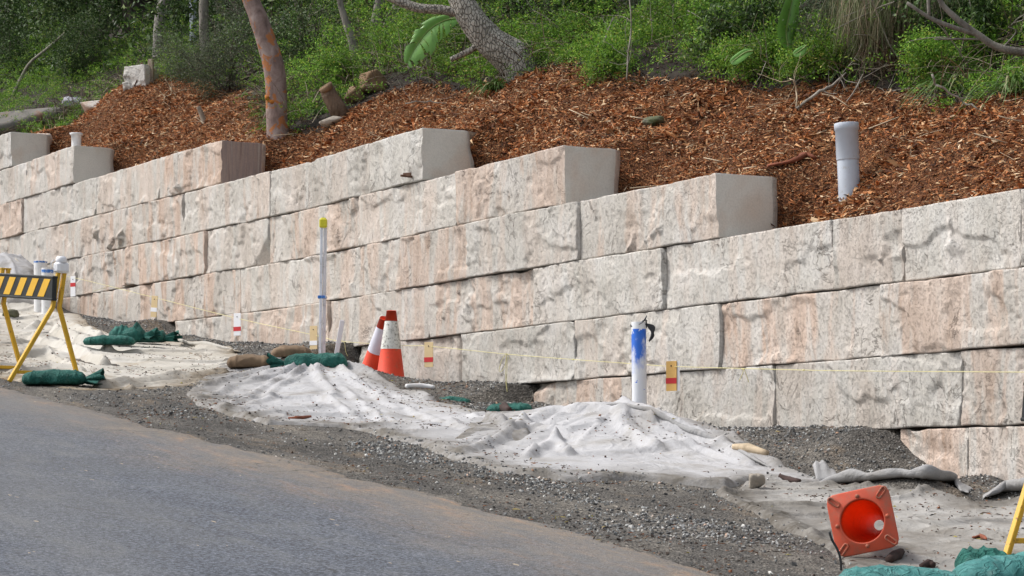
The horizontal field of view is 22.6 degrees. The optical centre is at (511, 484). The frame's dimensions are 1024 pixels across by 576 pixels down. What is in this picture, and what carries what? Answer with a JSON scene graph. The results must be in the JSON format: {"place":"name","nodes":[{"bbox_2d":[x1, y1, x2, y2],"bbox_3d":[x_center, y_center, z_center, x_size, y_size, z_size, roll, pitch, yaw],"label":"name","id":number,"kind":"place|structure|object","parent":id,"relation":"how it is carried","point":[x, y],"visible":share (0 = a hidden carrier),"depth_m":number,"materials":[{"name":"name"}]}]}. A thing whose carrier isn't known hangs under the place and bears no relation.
{"place":"outdoors","nodes":[
{"label":"outdoors","id":0,"kind":"place"},
{"bbox_2d":[0,386,716,575],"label":"road","id":1,"kind":"structure","parent":0,"point":[86,492],"depth_m":12.86,"materials":[{"name":"asphalt"}]},
{"bbox_2d":[0,302,1020,575],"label":"ground","id":2,"kind":"structure","parent":0,"point":[276,442],"depth_m":15.85,"materials":[{"name":"gravel"}]},
{"bbox_2d":[0,252,56,306],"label":"geotextile sheet","id":3,"kind":"object","parent":2,"relation":"on","point":[23,265],"visible":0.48,"depth_m":33.00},
{"bbox_2d":[56,294,93,315],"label":"stone block","id":4,"kind":"structure","parent":2,"relation":"on","point":[82,304],"depth_m":33.10,"materials":[{"name":"stone"}]},
{"bbox_2d":[47,259,76,298],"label":"stone block","id":5,"kind":"structure","parent":4,"relation":"on","point":[72,263],"depth_m":33.51,"materials":[{"name":"stone"}]},
{"bbox_2d":[0,226,58,264],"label":"stone block","id":6,"kind":"structure","parent":5,"relation":"on","point":[37,245],"depth_m":34.89,"materials":[{"name":"stone"}]},
{"bbox_2d":[0,199,23,239],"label":"stone block","id":7,"kind":"structure","parent":6,"relation":"on","point":[11,219],"depth_m":35.86,"materials":[{"name":"stone"}]},
{"bbox_2d":[0,162,27,205],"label":"stone block","id":8,"kind":"structure","parent":7,"relation":"on","point":[12,184],"depth_m":35.82,"materials":[{"name":"stone"}]},
{"bbox_2d":[0,132,49,170],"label":"stone block","id":9,"kind":"structure","parent":8,"relation":"on","point":[17,148],"depth_m":35.99,"materials":[{"name":"stone"}]},
{"bbox_2d":[92,283,156,321],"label":"stone block","id":10,"kind":"structure","parent":2,"relation":"on","point":[121,305],"depth_m":31.45,"materials":[{"name":"stone"}]},
{"bbox_2d":[76,249,136,295],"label":"stone block","id":11,"kind":"structure","parent":10,"relation":"on","point":[104,268],"depth_m":32.36,"materials":[{"name":"stone"}]},
{"bbox_2d":[59,212,114,259],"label":"stone block","id":12,"kind":"structure","parent":11,"relation":"on","point":[81,238],"depth_m":32.91,"materials":[{"name":"stone"}]},
{"bbox_2d":[23,178,97,233],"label":"stone block","id":13,"kind":"structure","parent":12,"relation":"on","point":[66,204],"depth_m":33.84,"materials":[{"name":"stone"}]},
{"bbox_2d":[26,145,113,196],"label":"stone block","id":14,"kind":"structure","parent":13,"relation":"on","point":[71,165],"depth_m":33.60,"materials":[{"name":"stone"}]},
{"bbox_2d":[0,258,284,390],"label":"geotextile sheet","id":15,"kind":"object","parent":2,"relation":"on","point":[54,342],"visible":0.68,"depth_m":24.45,"materials":[{"name":"fabric"}]},
{"bbox_2d":[0,268,78,381],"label":"road barrier","id":16,"kind":"object","parent":15,"relation":"on","point":[36,287],"visible":0.88,"depth_m":21.52,"materials":[{"name":"metal"}]},
{"bbox_2d":[22,368,104,384],"bbox_3d":[-3.666,-0.885,20.929,0.670,0.141,0.355,0,0,-1],"label":"sandbag","id":17,"kind":"object","parent":15,"relation":"on","point":[58,377],"visible":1,"depth_m":20.80,"materials":[{"name":"fabric"}]},
{"bbox_2d":[109,322,161,342],"bbox_3d":[-3.896,-1.580,26.447,0.512,0.217,0.332,0,0,13],"label":"sandbag","id":18,"kind":"object","parent":15,"relation":"on","point":[137,333],"visible":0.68,"depth_m":26.36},
{"bbox_2d":[175,316,222,340],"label":"stone block","id":19,"kind":"structure","parent":2,"relation":"on","point":[210,328],"depth_m":28.96,"materials":[{"name":"stone"}]},
{"bbox_2d":[222,301,331,343],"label":"stone block","id":20,"kind":"structure","parent":2,"relation":"on","point":[303,318],"depth_m":26.93,"materials":[{"name":"stone"}]},
{"bbox_2d":[155,269,241,321],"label":"stone block","id":21,"kind":"structure","parent":20,"relation":"on","point":[219,293],"depth_m":29.14,"materials":[{"name":"stone"}]},
{"bbox_2d":[122,231,207,285],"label":"stone block","id":22,"kind":"structure","parent":21,"relation":"on","point":[180,257],"depth_m":30.11,"materials":[{"name":"stone"}]},
{"bbox_2d":[107,194,184,249],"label":"stone block","id":23,"kind":"structure","parent":22,"relation":"on","point":[155,221],"depth_m":30.72,"materials":[{"name":"stone"}]},
{"bbox_2d":[96,158,160,214],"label":"stone block","id":24,"kind":"structure","parent":23,"relation":"on","point":[136,185],"depth_m":31.39,"materials":[{"name":"stone"}]},
{"bbox_2d":[241,255,322,312],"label":"stone block","id":25,"kind":"structure","parent":20,"relation":"on","point":[285,284],"depth_m":26.98,"materials":[{"name":"stone"}]},
{"bbox_2d":[206,219,270,273],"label":"stone block","id":26,"kind":"structure","parent":25,"relation":"on","point":[240,246],"depth_m":28.06,"materials":[{"name":"stone"}]},
{"bbox_2d":[182,171,271,234],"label":"stone block","id":27,"kind":"structure","parent":26,"relation":"on","point":[235,202],"depth_m":28.29,"materials":[{"name":"stone"}]},
{"bbox_2d":[160,140,265,198],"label":"stone block","id":28,"kind":"structure","parent":27,"relation":"on","point":[203,166],"depth_m":28.90,"materials":[{"name":"stone"}]},
{"bbox_2d":[270,197,358,263],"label":"stone block","id":29,"kind":"structure","parent":25,"relation":"on","point":[295,236],"depth_m":26.16,"materials":[{"name":"stone"}]},
{"bbox_2d":[270,143,370,216],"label":"stone block","id":30,"kind":"structure","parent":29,"relation":"on","point":[333,178],"depth_m":25.97,"materials":[{"name":"stone"}]},
{"bbox_2d":[187,358,529,452],"bbox_3d":[-1.560,-0.654,20.579,2.466,1.051,8.381,0,0,-23],"label":"geotextile sheet","id":31,"kind":"object","parent":2,"relation":"on","point":[303,393],"visible":0.77,"depth_m":20.26,"materials":[{"name":"fabric"}]},
{"bbox_2d":[227,354,268,367],"bbox_3d":[-2.304,-1.091,22.574,0.422,0.125,0.320,0,0,-1],"label":"sandbag","id":32,"kind":"object","parent":31,"relation":"on","point":[246,361],"visible":0.87,"depth_m":22.43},
{"bbox_2d":[266,352,347,367],"bbox_3d":[-1.799,-1.084,22.489,0.710,0.162,0.370,0,0,-3],"label":"sandbag","id":33,"kind":"object","parent":31,"relation":"on","point":[331,360],"visible":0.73,"depth_m":22.35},
{"bbox_2d":[318,218,326,352],"bbox_3d":[-1.776,-1.813,23.985,0.090,1.376,0.097,0,0,0],"label":"survey post","id":34,"kind":"object","parent":31,"relation":"on","point":[323,264],"visible":0.81,"depth_m":23.98,"materials":[{"name":"metal"}]},
{"bbox_2d":[362,316,385,369],"bbox_3d":[-1.244,-1.195,23.692,0.485,0.710,0.348,0,0,39],"label":"traffic cone","id":35,"kind":"object","parent":2,"relation":"on","point":[371,358],"visible":0.48,"depth_m":23.52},
{"bbox_2d":[329,286,437,346],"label":"stone block","id":36,"kind":"structure","parent":2,"relation":"on","point":[360,316],"depth_m":24.69,"materials":[{"name":"stone"}]},
{"bbox_2d":[322,239,402,301],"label":"stone block","id":37,"kind":"structure","parent":36,"relation":"on","point":[370,269],"depth_m":25.04,"materials":[{"name":"stone"}]},
{"bbox_2d":[377,310,403,376],"bbox_3d":[-1.102,-1.232,23.198,0.342,0.696,0.342,0,0,-39],"label":"traffic cone","id":38,"kind":"object","parent":2,"relation":"on","point":[390,360],"visible":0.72,"depth_m":23.12,"materials":[{"name":"plastic"}]},
{"bbox_2d":[360,335,462,382],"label":"stone block","id":39,"kind":"structure","parent":2,"relation":"on","point":[447,364],"depth_m":23.61,"materials":[{"name":"stone"}]},
{"bbox_2d":[428,270,537,337],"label":"stone block","id":40,"kind":"structure","parent":39,"relation":"on","point":[490,303],"depth_m":22.72,"materials":[{"name":"stone"}]},
{"bbox_2d":[399,224,474,288],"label":"stone block","id":41,"kind":"structure","parent":40,"relation":"on","point":[435,257],"depth_m":23.59,"materials":[{"name":"stone"}]},
{"bbox_2d":[358,173,457,246],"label":"stone block","id":42,"kind":"structure","parent":41,"relation":"on","point":[418,208],"depth_m":24.14,"materials":[{"name":"stone"}]},
{"bbox_2d":[369,128,475,192],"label":"stone block","id":43,"kind":"structure","parent":42,"relation":"on","point":[423,154],"depth_m":23.99,"materials":[{"name":"stone"}]},
{"bbox_2d":[466,202,580,277],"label":"stone block","id":44,"kind":"structure","parent":40,"relation":"on","point":[521,242],"depth_m":21.89,"materials":[{"name":"stone"}]},
{"bbox_2d":[455,145,620,224],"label":"stone block","id":45,"kind":"structure","parent":44,"relation":"on","point":[554,176],"depth_m":21.75,"materials":[{"name":"stone"}]},
{"bbox_2d":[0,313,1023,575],"bbox_3d":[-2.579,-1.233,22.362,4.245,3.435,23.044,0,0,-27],"label":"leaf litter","id":46,"kind":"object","parent":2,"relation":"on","point":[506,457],"visible":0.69,"depth_m":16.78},
{"bbox_2d":[53,274,1023,390],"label":"survey string","id":47,"kind":"object","parent":2,"relation":"on","point":[506,354],"visible":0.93,"depth_m":20.25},
{"bbox_2d":[534,377,631,405],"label":"stone block","id":48,"kind":"structure","parent":2,"relation":"on","point":[565,393],"depth_m":21.04,"materials":[{"name":"stone"}]},
{"bbox_2d":[461,322,576,383],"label":"stone block","id":49,"kind":"structure","parent":48,"relation":"on","point":[553,341],"depth_m":21.98,"materials":[{"name":"stone"}]},
{"bbox_2d":[533,248,669,324],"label":"stone block","id":50,"kind":"structure","parent":49,"relation":"on","point":[611,285],"depth_m":20.76,"materials":[{"name":"stone"}]},
{"bbox_2d":[581,173,777,259],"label":"stone block","id":51,"kind":"structure","parent":50,"relation":"on","point":[712,206],"depth_m":19.69,"materials":[{"name":"stone"}]},
{"bbox_2d":[431,396,820,488],"bbox_3d":[0.339,-0.294,17.869,2.686,0.725,4.845,0,0,-27],"label":"geotextile sheet","id":52,"kind":"object","parent":2,"relation":"on","point":[559,438],"visible":0.92,"depth_m":17.19,"materials":[{"name":"fabric"}]},
{"bbox_2d":[630,315,654,403],"bbox_3d":[0.963,-0.709,18.980,0.179,1.098,0.121,0,0,37],"label":"standpipe","id":53,"kind":"object","parent":52,"relation":"on","point":[639,366],"visible":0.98,"depth_m":18.94,"materials":[{"name":"plastic"}]},
{"bbox_2d":[606,402,770,466],"bbox_3d":[1.296,-0.350,17.776,0.299,0.489,2.054,0,0,-31],"label":"turned cloth edge","id":54,"kind":"object","parent":52,"relation":"on","point":[685,428],"visible":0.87,"depth_m":17.81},
{"bbox_2d":[647,365,775,427],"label":"stone block","id":55,"kind":"structure","parent":2,"relation":"on","point":[722,397],"depth_m":19.16,"materials":[{"name":"stone"}]},
{"bbox_2d":[715,479,1023,571],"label":"geotextile sheet","id":56,"kind":"object","parent":2,"relation":"on","point":[812,515],"visible":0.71,"depth_m":14.39,"materials":[{"name":"fabric"}]},
{"bbox_2d":[827,485,898,556],"bbox_3d":[1.807,0.179,12.900,0.354,0.355,0.644,0,0,16],"label":"traffic cone","id":57,"kind":"object","parent":56,"relation":"on","point":[855,516],"visible":0.97,"depth_m":12.63,"materials":[{"name":"plastic"}]},
{"bbox_2d":[839,564,956,575],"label":"sandbag","id":58,"kind":"object","parent":56,"relation":"on","point":[894,570],"visible":1,"depth_m":11.56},
{"bbox_2d":[1004,382,1023,554],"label":"road barrier","id":59,"kind":"object","parent":56,"relation":"on","point":[1012,540],"visible":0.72,"depth_m":13.09,"materials":[{"name":"yellow paint"}]},
{"bbox_2d":[776,352,1007,428],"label":"stone block","id":60,"kind":"structure","parent":2,"relation":"on","point":[860,392],"depth_m":17.38,"materials":[{"name":"stone"}]},
{"bbox_2d":[722,285,882,368],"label":"stone block","id":61,"kind":"structure","parent":60,"relation":"on","point":[820,327],"depth_m":18.19,"materials":[{"name":"stone"}]},
{"bbox_2d":[666,220,841,308],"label":"stone block","id":62,"kind":"structure","parent":61,"relation":"on","point":[787,261],"depth_m":18.74,"materials":[{"name":"stone"}]},
{"bbox_2d":[833,210,908,289],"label":"stone block","id":63,"kind":"structure","parent":61,"relation":"on","point":[868,250],"depth_m":17.45,"materials":[{"name":"stone"}]},
{"bbox_2d":[819,464,972,492],"bbox_3d":[2.354,-0.037,15.739,0.960,0.172,0.643,0,0,6],"label":"turned cloth edge","id":64,"kind":"object","parent":2,"relation":"on","point":[922,472],"visible":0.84,"depth_m":15.65,"materials":[{"name":"fabric"}]},
{"bbox_2d":[901,428,968,477],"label":"stone block","id":65,"kind":"structure","parent":2,"relation":"on","point":[945,449],"depth_m":16.73,"materials":[{"name":"stone"}]},
{"bbox_2d":[952,551,1023,575],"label":"sandbag","id":66,"kind":"object","parent":2,"relation":"on","point":[1000,565],"visible":0.97,"depth_m":11.97,"materials":[{"name":"fabric"}]},
{"bbox_2d":[968,426,1023,479],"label":"stone block","id":67,"kind":"structure","parent":2,"relation":"on","point":[997,452],"depth_m":16.20,"materials":[{"name":"stone"}]},
{"bbox_2d":[961,348,1023,425],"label":"stone block","id":68,"kind":"structure","parent":67,"relation":"on","point":[992,393],"depth_m":16.23,"materials":[{"name":"stone"}]},
{"bbox_2d":[879,267,1023,356],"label":"stone block","id":69,"kind":"structure","parent":68,"relation":"on","point":[978,311],"depth_m":16.59,"materials":[{"name":"stone"}]},
{"bbox_2d":[902,189,1023,280],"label":"stone block","id":70,"kind":"structure","parent":69,"relation":"on","point":[971,235],"depth_m":16.53,"materials":[{"name":"stone"}]},
{"bbox_2d":[0,0,1023,227],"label":"hillside","id":71,"kind":"structure","parent":0,"point":[804,190],"depth_m":22.27,"materials":[{"name":"brown wood"}]},
{"bbox_2d":[0,9,42,89],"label":"shrub","id":72,"kind":"object","parent":71,"relation":"on","point":[9,45],"visible":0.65,"depth_m":51.09,"materials":[{"name":"green plant"}]},
{"bbox_2d":[0,107,74,135],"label":"rock","id":73,"kind":"object","parent":71,"relation":"on","point":[10,123],"visible":0.42,"depth_m":42.97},
{"bbox_2d":[4,0,124,53],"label":"shrub","id":74,"kind":"object","parent":71,"relation":"on","point":[47,5],"visible":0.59,"depth_m":48.05,"materials":[{"name":"green plant"}]},
{"bbox_2d":[40,32,105,84],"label":"shrub","id":75,"kind":"object","parent":71,"relation":"on","point":[73,70],"visible":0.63,"depth_m":46.53,"materials":[{"name":"green plant"}]},
{"bbox_2d":[44,0,126,84],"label":"shrub","id":76,"kind":"object","parent":71,"relation":"on","point":[89,21],"visible":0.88,"depth_m":46.28,"materials":[{"name":"green plant"}]},
{"bbox_2d":[121,0,155,48],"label":"tree","id":77,"kind":"object","parent":71,"relation":"on","point":[137,4],"visible":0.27,"depth_m":47.21,"materials":[{"name":"green plant"}]},
{"bbox_2d":[122,64,158,90],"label":"stone block","id":78,"kind":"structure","parent":71,"relation":"on","point":[140,74],"depth_m":36.86,"materials":[{"name":"stone"}]},
{"bbox_2d":[132,0,286,47],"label":"shrub","id":79,"kind":"object","parent":71,"relation":"on","point":[171,11],"visible":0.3,"depth_m":42.01,"materials":[{"name":"green plant"}]},
{"bbox_2d":[0,0,432,85],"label":"undergrowth","id":80,"kind":"object","parent":71,"relation":"on","point":[144,20],"visible":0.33,"depth_m":46.27,"materials":[{"name":"green plant"}]},
{"bbox_2d":[135,0,303,102],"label":"shrub","id":81,"kind":"object","parent":71,"relation":"on","point":[203,59],"visible":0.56,"depth_m":35.19,"materials":[{"name":"green plant"}]},
{"bbox_2d":[153,0,288,103],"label":"shrub","id":82,"kind":"object","parent":71,"relation":"on","point":[225,64],"visible":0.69,"depth_m":35.05,"materials":[{"name":"green plant"}]},
{"bbox_2d":[242,0,288,139],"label":"tree","id":83,"kind":"object","parent":71,"relation":"on","point":[271,60],"visible":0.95,"depth_m":29.26,"materials":[{"name":"brown plant"}]},
{"bbox_2d":[214,0,422,76],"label":"shrub","id":84,"kind":"object","parent":71,"relation":"on","point":[299,47],"visible":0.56,"depth_m":32.68,"materials":[{"name":"green plant"}]},
{"bbox_2d":[319,82,348,116],"bbox_3d":[-2.012,-4.346,29.075,0.364,0.466,0.221,0,0,-6],"label":"tree stump","id":85,"kind":"object","parent":71,"relation":"on","point":[334,103],"visible":0.91,"depth_m":29.00,"materials":[{"name":"brown wood"}]},
{"bbox_2d":[308,45,368,87],"bbox_3d":[-2.102,-5.021,31.082,0.885,0.674,0.925,0,0,-27],"label":"fern","id":86,"kind":"object","parent":71,"relation":"on","point":[349,64],"visible":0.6,"depth_m":30.89,"materials":[{"name":"green plant"}]},
{"bbox_2d":[404,15,456,67],"bbox_3d":[-0.878,-4.832,27.866,0.604,0.583,0.070,0,0,0],"label":"banana plant","id":87,"kind":"object","parent":71,"relation":"on","point":[414,52],"visible":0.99,"depth_m":27.88,"materials":[{"name":"green plant"}]},
{"bbox_2d":[387,0,538,81],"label":"tree","id":88,"kind":"object","parent":71,"relation":"on","point":[474,21],"visible":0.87,"depth_m":26.78,"materials":[{"name":"grey plant"}]},
{"bbox_2d":[452,0,570,48],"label":"shrub","id":89,"kind":"object","parent":71,"relation":"on","point":[512,4],"visible":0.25,"depth_m":29.06,"materials":[{"name":"green plant"}]},
{"bbox_2d":[0,0,1023,133],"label":"ground fern","id":90,"kind":"object","parent":71,"relation":"on","point":[640,29],"visible":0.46,"depth_m":28.99,"materials":[{"name":"green plant"}]},
{"bbox_2d":[0,0,1023,134],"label":"dry stems","id":91,"kind":"object","parent":71,"relation":"on","point":[108,88],"visible":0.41,"depth_m":29.16,"materials":[{"name":"plant"}]},
{"bbox_2d":[1,0,1023,136],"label":"fallen leaves","id":92,"kind":"object","parent":71,"relation":"on","point":[690,75],"visible":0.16,"depth_m":25.13,"materials":[{"name":"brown plant"}]},
{"bbox_2d":[2,0,1023,99],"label":"bare twigs","id":93,"kind":"object","parent":71,"relation":"on","point":[889,44],"visible":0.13,"depth_m":21.96,"materials":[{"name":"brown plant"}]},
{"bbox_2d":[55,0,1022,133],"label":"wild grass","id":94,"kind":"structure","parent":71,"relation":"on","point":[569,74],"depth_m":25.25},
{"bbox_2d":[525,0,596,63],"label":"fern","id":95,"kind":"object","parent":71,"relation":"on","point":[551,31],"visible":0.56,"depth_m":26.61,"materials":[{"name":"green plant"}]},
{"bbox_2d":[513,0,625,33],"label":"shrub","id":96,"kind":"object","parent":71,"relation":"on","point":[556,7],"visible":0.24,"depth_m":27.84,"materials":[{"name":"green plant"}]},
{"bbox_2d":[561,21,645,89],"bbox_3d":[0.888,-4.051,24.527,0.901,0.752,0.987,0,0,-27],"label":"fern","id":97,"kind":"object","parent":71,"relation":"on","point":[603,53],"visible":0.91,"depth_m":24.46,"materials":[{"name":"green plant"}]},
{"bbox_2d":[670,1,758,72],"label":"fern","id":98,"kind":"object","parent":71,"relation":"on","point":[697,42],"visible":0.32,"depth_m":23.43,"materials":[{"name":"green plant"}]},
{"bbox_2d":[670,0,808,72],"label":"shrub","id":99,"kind":"object","parent":71,"relation":"on","point":[770,9],"visible":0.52,"depth_m":23.19,"materials":[{"name":"green plant"}]},
{"bbox_2d":[692,14,801,85],"bbox_3d":[2.132,-3.752,22.563,0.905,0.728,0.872,0,0,-27],"label":"shrub","id":100,"kind":"object","parent":71,"relation":"on","point":[731,50],"visible":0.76,"depth_m":22.50,"materials":[{"name":"green plant"}]},
{"bbox_2d":[730,0,807,64],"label":"banana plant","id":101,"kind":"object","parent":71,"relation":"on","point":[744,54],"visible":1,"depth_m":21.92,"materials":[{"name":"green plant"}]},
{"bbox_2d":[771,0,859,84],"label":"shrub","id":102,"kind":"object","parent":71,"relation":"on","point":[820,5],"visible":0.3,"depth_m":21.97,"materials":[{"name":"green plant"}]},
{"bbox_2d":[768,13,868,83],"bbox_3d":[2.690,-3.663,22.005,0.972,0.716,0.716,0,0,-44],"label":"shrub","id":103,"kind":"object","parent":71,"relation":"on","point":[814,61],"visible":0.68,"depth_m":21.87,"materials":[{"name":"green plant"}]},
{"bbox_2d":[834,122,859,200],"bbox_3d":[2.528,-2.324,19.301,0.203,0.809,0.190,0,0,-27],"label":"vent pipe","id":104,"kind":"object","parent":71,"relation":"on","point":[847,144],"visible":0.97,"depth_m":19.23,"materials":[{"name":"grey plastic"}]},
{"bbox_2d":[803,0,967,83],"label":"she oak","id":105,"kind":"object","parent":71,"relation":"on","point":[856,15],"visible":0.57,"depth_m":21.33,"materials":[{"name":"green plant"}]},
{"bbox_2d":[886,8,994,90],"bbox_3d":[3.443,-3.486,20.666,0.872,0.714,0.738,0,0,38],"label":"shrub","id":106,"kind":"object","parent":71,"relation":"on","point":[932,52],"visible":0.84,"depth_m":20.57,"materials":[{"name":"green plant"}]},
{"bbox_2d":[897,62,1000,111],"bbox_3d":[3.574,-3.066,20.313,1.193,0.519,1.018,0,0,32],"label":"grass tuft","id":107,"kind":"object","parent":71,"relation":"on","point":[957,88],"visible":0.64,"depth_m":20.20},
{"bbox_2d":[889,0,1012,60],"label":"shrub","id":108,"kind":"object","parent":71,"relation":"on","point":[975,8],"visible":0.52,"depth_m":21.06,"materials":[{"name":"green plant"}]},
{"bbox_2d":[906,0,1023,55],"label":"tree","id":109,"kind":"object","parent":71,"relation":"on","point":[966,28],"visible":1,"depth_m":19.14,"materials":[{"name":"grey plant"}]},
{"bbox_2d":[944,70,1023,127],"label":"grass tuft","id":110,"kind":"object","parent":71,"relation":"on","point":[1013,82],"visible":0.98,"depth_m":19.22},
{"bbox_2d":[574,304,723,379],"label":"stone block","id":111,"kind":"structure","parent":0,"point":[690,339],"depth_m":19.99,"materials":[{"name":"stone"}]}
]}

